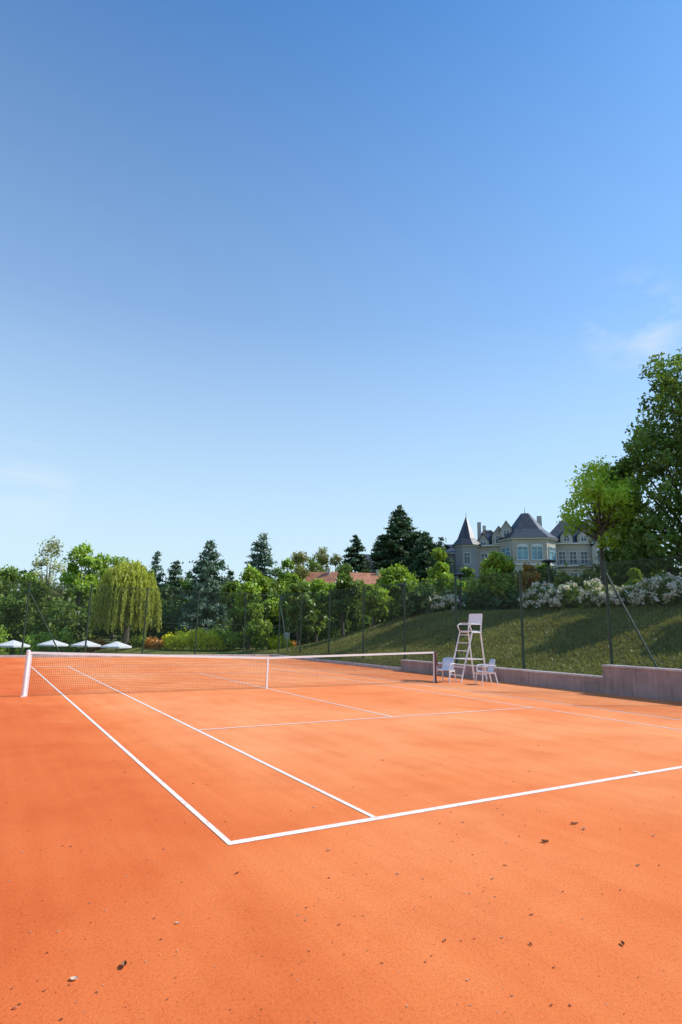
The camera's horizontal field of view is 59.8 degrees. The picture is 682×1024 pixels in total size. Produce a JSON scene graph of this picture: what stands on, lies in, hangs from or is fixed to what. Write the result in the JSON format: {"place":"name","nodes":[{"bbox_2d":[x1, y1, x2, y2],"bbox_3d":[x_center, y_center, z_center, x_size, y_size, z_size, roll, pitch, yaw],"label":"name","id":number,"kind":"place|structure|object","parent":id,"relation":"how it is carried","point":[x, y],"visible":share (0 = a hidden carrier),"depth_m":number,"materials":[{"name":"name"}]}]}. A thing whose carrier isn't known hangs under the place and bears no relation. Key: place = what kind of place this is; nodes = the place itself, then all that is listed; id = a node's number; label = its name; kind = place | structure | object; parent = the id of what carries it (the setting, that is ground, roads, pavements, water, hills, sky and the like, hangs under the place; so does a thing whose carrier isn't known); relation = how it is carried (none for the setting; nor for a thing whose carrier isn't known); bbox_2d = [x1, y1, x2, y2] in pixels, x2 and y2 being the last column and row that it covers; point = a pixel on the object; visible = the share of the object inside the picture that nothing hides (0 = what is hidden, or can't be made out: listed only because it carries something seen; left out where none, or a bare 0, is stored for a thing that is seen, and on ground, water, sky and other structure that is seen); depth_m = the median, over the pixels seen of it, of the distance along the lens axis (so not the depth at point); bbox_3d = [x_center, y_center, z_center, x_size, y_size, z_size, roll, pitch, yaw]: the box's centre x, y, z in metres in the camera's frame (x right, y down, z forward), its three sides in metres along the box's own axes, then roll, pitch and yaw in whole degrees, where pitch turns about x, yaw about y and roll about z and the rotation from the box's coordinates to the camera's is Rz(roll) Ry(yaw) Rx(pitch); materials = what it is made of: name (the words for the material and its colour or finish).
{"place":"outdoors","nodes":[
{"label":"outdoors","id":0,"kind":"place"},
{"bbox_2d":[0,656,681,1023],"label":"clay court","id":1,"kind":"object","parent":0,"point":[422,882],"visible":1,"depth_m":4.70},
{"bbox_2d":[20,650,437,696],"bbox_3d":[-2.175,4.699,17.702,12.985,1.110,0.100,8,-13,-30],"label":"tennis net","id":2,"kind":"object","parent":1,"relation":"on","point":[26,677],"visible":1,"depth_m":16.78,"materials":[{"name":"fabric"}]},
{"bbox_2d":[3,719,679,1022],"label":"fallen leaf debris","id":3,"kind":"object","parent":1,"relation":"on","point":[123,963],"visible":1,"depth_m":3.62,"materials":[{"name":"plant"}]},
{"bbox_2d":[32,664,681,844],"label":"court line markings","id":4,"kind":"object","parent":1,"relation":"on","point":[223,837],"visible":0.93,"depth_m":6.66,"materials":[{"name":"paint"}]},
{"bbox_2d":[437,657,456,682],"bbox_3d":[3.755,5.647,21.194,0.600,0.868,0.631,-7,-14,34],"label":"plastic chair","id":5,"kind":"object","parent":1,"relation":"on","point":[447,663],"visible":0.8,"depth_m":21.38,"materials":[{"name":"white plastic"}]},
{"bbox_2d":[448,614,487,682],"bbox_3d":[4.676,5.008,21.971,1.304,2.469,0.716,8,-13,-30],"label":"umpire chair","id":6,"kind":"object","parent":1,"relation":"on","point":[475,619],"visible":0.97,"depth_m":22.05,"materials":[{"name":"white paint"}]},
{"bbox_2d":[475,659,498,684],"bbox_3d":[5.053,5.542,20.544,0.631,0.868,0.600,3,-12,-10],"label":"plastic chair","id":7,"kind":"object","parent":1,"relation":"on","point":[490,665],"visible":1,"depth_m":20.66,"materials":[{"name":"white plastic"}]},
{"bbox_2d":[400,660,681,701],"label":"concrete retaining wall","id":8,"kind":"structure","parent":1,"relation":"on","point":[657,683],"depth_m":18.19,"materials":[{"name":"grey concrete"}]},
{"bbox_2d":[0,0,681,591],"label":"sky","id":9,"kind":"structure","parent":0,"point":[300,273],"materials":[{"name":"blue"}]},
{"bbox_2d":[1,603,681,675],"bbox_3d":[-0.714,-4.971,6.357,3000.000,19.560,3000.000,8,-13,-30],"label":"grass ground","id":10,"kind":"structure","parent":0,"point":[357,660],"depth_m":27.52,"materials":[{"name":"green plant"}]},
{"bbox_2d":[0,564,25,616],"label":"deciduous tree","id":11,"kind":"object","parent":10,"relation":"on","point":[9,574],"visible":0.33,"depth_m":64.44,"materials":[{"name":"green plant"}]},
{"bbox_2d":[0,640,29,654],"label":"parasol","id":12,"kind":"object","parent":10,"relation":"on","point":[17,643],"visible":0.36,"depth_m":43.31,"materials":[{"name":"white fabric"}]},
{"bbox_2d":[0,572,51,643],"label":"deciduous tree","id":13,"kind":"object","parent":10,"relation":"on","point":[33,579],"visible":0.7,"depth_m":57.10,"materials":[{"name":"green plant"}]},
{"bbox_2d":[26,533,67,623],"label":"birch tree","id":14,"kind":"object","parent":10,"relation":"on","point":[45,560],"visible":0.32,"depth_m":71.65,"materials":[{"name":"green plant"}]},
{"bbox_2d":[37,640,68,651],"bbox_3d":[-23.166,11.534,47.454,2.125,2.580,2.125,-7,-14,36],"label":"parasol","id":15,"kind":"object","parent":10,"relation":"on","point":[51,642],"visible":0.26,"depth_m":47.09,"materials":[{"name":"white fabric"}]},
{"bbox_2d":[59,542,98,649],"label":"deciduous tree","id":16,"kind":"object","parent":10,"relation":"on","point":[82,557],"visible":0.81,"depth_m":65.12,"materials":[{"name":"green plant"}]},
{"bbox_2d":[70,641,100,646],"bbox_3d":[-20.537,11.288,47.582,2.125,1.946,2.125,3,-11,-8],"label":"parasol","id":17,"kind":"object","parent":10,"relation":"on","point":[83,643],"visible":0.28,"depth_m":47.06,"materials":[{"name":"white fabric"}]},
{"bbox_2d":[1,567,173,636],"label":"distant trees","id":18,"kind":"object","parent":10,"relation":"on","point":[23,572],"depth_m":99.31,"materials":[{"name":"green plant"}]},
{"bbox_2d":[82,552,112,639],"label":"deciduous tree","id":19,"kind":"object","parent":10,"relation":"on","point":[102,562],"visible":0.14,"depth_m":69.52,"materials":[{"name":"green plant"}]},
{"bbox_2d":[98,554,130,640],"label":"deciduous tree","id":20,"kind":"object","parent":10,"relation":"on","point":[116,560],"visible":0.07,"depth_m":76.05,"materials":[{"name":"green plant"}]},
{"bbox_2d":[101,641,131,653],"bbox_3d":[-17.512,10.632,46.187,2.125,1.095,2.125,3,-11,-8],"label":"parasol","id":21,"kind":"object","parent":10,"relation":"on","point":[113,646],"visible":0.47,"depth_m":45.64,"materials":[{"name":"white fabric"}]},
{"bbox_2d":[85,558,161,644],"bbox_3d":[-19.461,8.262,54.151,5.988,8.181,7.436,2,-11,-3],"label":"willow tree","id":22,"kind":"object","parent":10,"relation":"on","point":[132,575],"visible":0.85,"depth_m":52.38,"materials":[{"name":"green plant"}]},
{"bbox_2d":[0,581,278,654],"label":"chain link fence","id":23,"kind":"object","parent":10,"relation":"on","point":[88,615],"visible":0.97,"depth_m":35.27,"materials":[{"name":"green metal"}]},
{"bbox_2d":[0,625,293,654],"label":"hedge","id":24,"kind":"object","parent":10,"relation":"on","point":[270,643],"visible":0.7,"depth_m":48.49,"materials":[{"name":"green plant"}]},
{"bbox_2d":[137,551,165,637],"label":"spruce tree","id":25,"kind":"object","parent":10,"relation":"on","point":[156,567],"visible":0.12,"depth_m":80.88,"materials":[{"name":"green plant"}]},
{"bbox_2d":[150,560,186,640],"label":"spruce tree","id":26,"kind":"object","parent":10,"relation":"on","point":[174,572],"visible":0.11,"depth_m":80.28,"materials":[{"name":"green plant"}]},
{"bbox_2d":[153,584,183,639],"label":"deciduous tree","id":27,"kind":"object","parent":10,"relation":"on","point":[165,587],"visible":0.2,"depth_m":66.30,"materials":[{"name":"green plant"}]},
{"bbox_2d":[44,636,295,652],"bbox_3d":[-15.712,12.296,52.293,23.767,2.705,6.197,1,-11,1],"label":"red shrub","id":28,"kind":"object","parent":10,"relation":"on","point":[153,643],"visible":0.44,"depth_m":51.17,"materials":[{"name":"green plant"}]},
{"bbox_2d":[172,577,196,608],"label":"deciduous tree","id":29,"kind":"object","parent":10,"relation":"on","point":[187,587],"visible":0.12,"depth_m":68.96,"materials":[{"name":"green plant"}]},
{"bbox_2d":[181,571,192,596],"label":"spruce tree","id":30,"kind":"object","parent":10,"relation":"on","point":[188,574],"visible":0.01,"depth_m":84.97,"materials":[{"name":"green plant"}]},
{"bbox_2d":[0,594,385,654],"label":"shrubbery","id":31,"kind":"object","parent":10,"relation":"on","point":[333,633],"visible":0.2,"depth_m":60.47,"materials":[{"name":"green plant"}]},
{"bbox_2d":[159,540,230,638],"bbox_3d":[-14.217,8.427,62.802,8.913,11.272,8.331,1,-11,-2],"label":"cedar tree","id":32,"kind":"object","parent":10,"relation":"on","point":[208,580],"visible":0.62,"depth_m":61.82,"materials":[{"name":"green plant"}]},
{"bbox_2d":[0,654,400,670],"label":"court kerb","id":33,"kind":"structure","parent":10,"relation":"on","point":[308,659],"depth_m":32.82,"materials":[{"name":"concrete"}]},
{"bbox_2d":[225,570,235,582],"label":"spruce tree","id":34,"kind":"object","parent":10,"relation":"on","point":[230,573],"visible":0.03,"depth_m":82.37,"materials":[{"name":"green plant"}]},
{"bbox_2d":[218,580,250,647],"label":"deciduous tree","id":35,"kind":"object","parent":10,"relation":"on","point":[229,587],"visible":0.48,"depth_m":50.26,"materials":[{"name":"green plant"}]},
{"bbox_2d":[228,564,279,649],"bbox_3d":[-7.172,7.889,48.936,3.701,7.211,4.275,-6,-13,31],"label":"deciduous tree","id":36,"kind":"object","parent":10,"relation":"on","point":[260,583],"visible":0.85,"depth_m":48.35,"materials":[{"name":"green plant"}]},
{"bbox_2d":[241,533,280,644],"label":"cedar tree","id":37,"kind":"object","parent":10,"relation":"on","point":[263,560],"visible":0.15,"depth_m":74.24,"materials":[{"name":"green plant"}]},
{"bbox_2d":[260,577,286,648],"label":"deciduous tree","id":38,"kind":"object","parent":10,"relation":"on","point":[275,588],"visible":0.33,"depth_m":50.55,"materials":[{"name":"green plant"}]},
{"bbox_2d":[268,564,283,578],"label":"deciduous tree","id":39,"kind":"object","parent":10,"relation":"on","point":[278,571],"visible":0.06,"depth_m":81.12,"materials":[{"name":"green plant"}]},
{"bbox_2d":[279,598,283,647],"bbox_3d":[-4.554,8.899,46.950,0.840,4.162,0.840,8,-13,-30],"label":"street lamp","id":40,"kind":"object","parent":10,"relation":"on","point":[283,631],"visible":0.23,"depth_m":46.74,"materials":[{"name":"black metal"}]},
{"bbox_2d":[276,558,302,597],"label":"deciduous tree","id":41,"kind":"object","parent":10,"relation":"on","point":[285,580],"visible":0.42,"depth_m":74.14,"materials":[{"name":"green plant"}]},
{"bbox_2d":[275,579,318,645],"bbox_3d":[-3.419,7.668,44.971,3.157,5.403,3.403,8,-13,-30],"label":"deciduous tree","id":42,"kind":"object","parent":10,"relation":"on","point":[296,588],"visible":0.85,"depth_m":44.53,"materials":[{"name":"green plant"}]},
{"bbox_2d":[284,551,310,580],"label":"deciduous tree","id":43,"kind":"object","parent":10,"relation":"on","point":[299,558],"visible":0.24,"depth_m":84.05,"materials":[{"name":"green plant"}]},
{"bbox_2d":[289,580,326,643],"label":"deciduous tree","id":44,"kind":"object","parent":10,"relation":"on","point":[306,633],"visible":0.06,"depth_m":60.45,"materials":[{"name":"green plant"}]},
{"bbox_2d":[299,555,326,578],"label":"deciduous tree","id":45,"kind":"object","parent":10,"relation":"on","point":[313,565],"visible":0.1,"depth_m":87.56,"materials":[{"name":"green plant"}]},
{"bbox_2d":[307,576,328,641],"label":"deciduous tree","id":46,"kind":"object","parent":10,"relation":"on","point":[318,584],"visible":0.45,"depth_m":51.06,"materials":[{"name":"green plant"}]},
{"bbox_2d":[308,547,332,571],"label":"deciduous tree","id":47,"kind":"object","parent":10,"relation":"on","point":[323,559],"visible":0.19,"depth_m":94.89,"materials":[{"name":"green plant"}]},
{"bbox_2d":[325,582,335,591],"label":"deciduous tree","id":48,"kind":"object","parent":10,"relation":"on","point":[329,586],"visible":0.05,"depth_m":70.86,"materials":[{"name":"green plant"}]},
{"bbox_2d":[328,553,344,571],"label":"deciduous tree","id":49,"kind":"object","parent":10,"relation":"on","point":[337,558],"visible":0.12,"depth_m":94.97,"materials":[{"name":"green plant"}]},
{"bbox_2d":[325,572,360,635],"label":"deciduous tree","id":50,"kind":"object","parent":10,"relation":"on","point":[344,582],"visible":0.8,"depth_m":49.10,"materials":[{"name":"green plant"}]},
{"bbox_2d":[335,561,359,575],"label":"deciduous tree","id":51,"kind":"object","parent":10,"relation":"on","point":[347,569],"visible":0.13,"depth_m":89.74,"materials":[{"name":"green plant"}]},
{"bbox_2d":[330,600,367,633],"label":"deciduous tree","id":52,"kind":"object","parent":10,"relation":"on","point":[348,620],"visible":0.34,"depth_m":56.61,"materials":[{"name":"green plant"}]},
{"bbox_2d":[342,534,371,572],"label":"pine tree","id":53,"kind":"object","parent":10,"relation":"on","point":[356,561],"visible":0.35,"depth_m":99.73,"materials":[{"name":"green plant"}]},
{"bbox_2d":[354,579,370,629],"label":"deciduous tree","id":54,"kind":"object","parent":10,"relation":"on","point":[359,582],"visible":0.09,"depth_m":60.98,"materials":[{"name":"green plant"}]},
{"bbox_2d":[360,568,372,572],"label":"deciduous tree","id":55,"kind":"object","parent":10,"relation":"on","point":[364,570],"visible":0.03,"depth_m":91.71,"materials":[{"name":"green plant"}]},
{"bbox_2d":[359,583,394,626],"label":"deciduous tree","id":56,"kind":"object","parent":10,"relation":"on","point":[384,607],"visible":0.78,"depth_m":40.84,"materials":[{"name":"green plant"}]},
{"bbox_2d":[367,576,392,627],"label":"deciduous tree","id":57,"kind":"object","parent":10,"relation":"on","point":[381,619],"visible":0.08,"depth_m":58.52,"materials":[{"name":"green plant"}]},
{"bbox_2d":[376,562,418,618],"bbox_3d":[5.095,8.810,55.284,4.550,8.198,3.921,-1,-12,11],"label":"deciduous tree","id":58,"kind":"object","parent":10,"relation":"on","point":[399,574],"visible":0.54,"depth_m":54.75,"materials":[{"name":"green plant"}]},
{"bbox_2d":[369,505,432,572],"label":"pine tree","id":59,"kind":"object","parent":10,"relation":"on","point":[392,549],"visible":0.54,"depth_m":93.75,"materials":[{"name":"green plant"}]},
{"bbox_2d":[404,531,436,589],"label":"pine tree","id":60,"kind":"object","parent":10,"relation":"on","point":[422,555],"visible":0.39,"depth_m":88.22,"materials":[{"name":"green plant"}]},
{"bbox_2d":[421,577,428,587],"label":"deciduous tree","id":61,"kind":"object","parent":10,"relation":"on","point":[425,580],"visible":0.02,"depth_m":51.06,"materials":[{"name":"green plant"}]},
{"bbox_2d":[425,547,453,595],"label":"deciduous tree","id":62,"kind":"object","parent":10,"relation":"on","point":[439,571],"visible":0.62,"depth_m":48.95,"materials":[{"name":"green plant"}]},
{"bbox_2d":[425,537,453,578],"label":"spruce tree","id":63,"kind":"object","parent":10,"relation":"on","point":[448,560],"visible":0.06,"depth_m":85.06,"materials":[{"name":"green plant"}]},
{"bbox_2d":[442,576,466,594],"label":"deciduous tree","id":64,"kind":"object","parent":10,"relation":"on","point":[463,583],"visible":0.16,"depth_m":44.49,"materials":[{"name":"green plant"}]},
{"bbox_2d":[454,573,465,609],"bbox_3d":[7.652,5.202,37.972,0.840,2.595,0.840,8,-13,-30],"label":"street lamp","id":65,"kind":"object","parent":10,"relation":"on","point":[460,575],"visible":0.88,"depth_m":37.89,"materials":[{"name":"black metal"}]},
{"bbox_2d":[460,567,475,586],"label":"deciduous tree","id":66,"kind":"object","parent":10,"relation":"on","point":[467,571],"visible":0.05,"depth_m":50.59,"materials":[{"name":"green plant"}]},
{"bbox_2d":[277,556,681,674],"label":"chain link fence","id":67,"kind":"object","parent":10,"relation":"on","point":[606,577],"visible":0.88,"depth_m":22.15,"materials":[{"name":"green metal"}]},
{"bbox_2d":[466,549,518,598],"bbox_3d":[10.467,4.711,39.690,3.730,4.414,3.390,8,-13,-30],"label":"deciduous tree","id":68,"kind":"object","parent":10,"relation":"on","point":[495,562],"visible":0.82,"depth_m":39.35,"materials":[{"name":"green plant"}]},
{"bbox_2d":[515,562,540,591],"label":"deciduous tree","id":69,"kind":"object","parent":10,"relation":"on","point":[536,575],"visible":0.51,"depth_m":40.43,"materials":[{"name":"brown plant"}]},
{"bbox_2d":[447,514,612,580],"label":"walls","id":70,"kind":"structure","parent":10,"relation":"on","point":[457,558],"depth_m":92.16,"materials":[{"name":"stone"}]},
{"bbox_2d":[444,507,595,552],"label":"roof","id":71,"kind":"structure","parent":70,"relation":"on","point":[526,525],"depth_m":93.44,"materials":[{"name":"stone"}]},
{"bbox_2d":[502,547,556,574],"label":"bay windows","id":72,"kind":"structure","parent":70,"relation":"attached to","point":[525,555],"depth_m":89.68,"materials":[{"name":"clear glass"}]},
{"bbox_2d":[445,530,625,576],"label":"frames and trim","id":73,"kind":"structure","parent":70,"relation":"attached to","point":[540,545],"depth_m":91.24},
{"bbox_2d":[464,531,611,575],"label":"windows","id":74,"kind":"structure","parent":70,"relation":"attached to","point":[466,560],"depth_m":91.88,"materials":[{"name":"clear glass"}]},
{"bbox_2d":[395,561,681,615],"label":"shrubbery","id":75,"kind":"object","parent":10,"relation":"on","point":[466,595],"visible":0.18,"depth_m":39.02,"materials":[{"name":"green plant"}]},
{"bbox_2d":[407,572,681,611],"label":"flowering hedge","id":76,"kind":"object","parent":10,"relation":"on","point":[676,589],"visible":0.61,"depth_m":28.89,"materials":[{"name":"white plant"}]},
{"bbox_2d":[535,563,558,588],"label":"deciduous tree","id":77,"kind":"object","parent":10,"relation":"on","point":[543,566],"visible":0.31,"depth_m":42.78,"materials":[{"name":"green plant"}]},
{"bbox_2d":[541,559,555,607],"bbox_3d":[11.916,4.226,33.820,0.840,3.059,0.840,8,-13,-30],"label":"street lamp","id":78,"kind":"object","parent":10,"relation":"on","point":[548,561],"visible":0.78,"depth_m":33.92,"materials":[{"name":"black metal"}]},
{"bbox_2d":[554,571,575,604],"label":"deciduous tree","id":79,"kind":"object","parent":10,"relation":"on","point":[558,580],"visible":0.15,"depth_m":33.55,"materials":[{"name":"green plant"}]},
{"bbox_2d":[556,455,647,585],"bbox_3d":[17.097,1.547,39.127,5.063,10.660,6.162,8,-13,-30],"label":"maple tree","id":80,"kind":"object","parent":10,"relation":"on","point":[600,498],"visible":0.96,"depth_m":38.66,"materials":[{"name":"green plant"}]},
{"bbox_2d":[592,549,616,574],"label":"deciduous tree","id":81,"kind":"object","parent":10,"relation":"on","point":[607,558],"depth_m":49.04,"materials":[{"name":"green plant"}]},
{"bbox_2d":[621,567,643,588],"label":"deciduous tree","id":82,"kind":"object","parent":10,"relation":"on","point":[639,574],"visible":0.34,"depth_m":29.37,"materials":[{"name":"green plant"}]},
{"bbox_2d":[591,348,681,586],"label":"chestnut tree","id":83,"kind":"object","parent":10,"relation":"on","point":[649,441],"visible":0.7,"depth_m":39.12,"materials":[{"name":"green plant"}]},
{"bbox_2d":[619,524,674,575],"bbox_3d":[23.108,3.772,44.398,5.192,7.436,4.555,8,-13,-30],"label":"deciduous tree","id":84,"kind":"object","parent":10,"relation":"on","point":[656,567],"visible":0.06,"depth_m":43.82,"materials":[{"name":"green plant"}]},
{"bbox_2d":[664,412,681,490],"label":"deciduous tree","id":85,"kind":"object","parent":10,"relation":"on","point":[673,476],"visible":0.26,"depth_m":39.92,"materials":[{"name":"green plant"}]},
{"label":"walls","id":86,"kind":"object","parent":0,"visible":0},
{"bbox_2d":[349,572,380,583],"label":"roof","id":87,"kind":"structure","parent":86,"relation":"on","point":[369,578],"depth_m":78.80,"materials":[{"name":"tile"}]},
{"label":"walls","id":88,"kind":"object","parent":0,"visible":0},
{"bbox_2d":[302,572,338,583],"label":"roof","id":89,"kind":"structure","parent":88,"relation":"on","point":[331,577],"depth_m":82.91,"materials":[{"name":"tile"}]},
{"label":"walls","id":90,"kind":"object","parent":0,"visible":0},
{"bbox_2d":[363,554,375,564],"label":"roof","id":91,"kind":"structure","parent":90,"relation":"on","point":[367,556],"depth_m":107.32,"materials":[{"name":"stone"}]}
]}

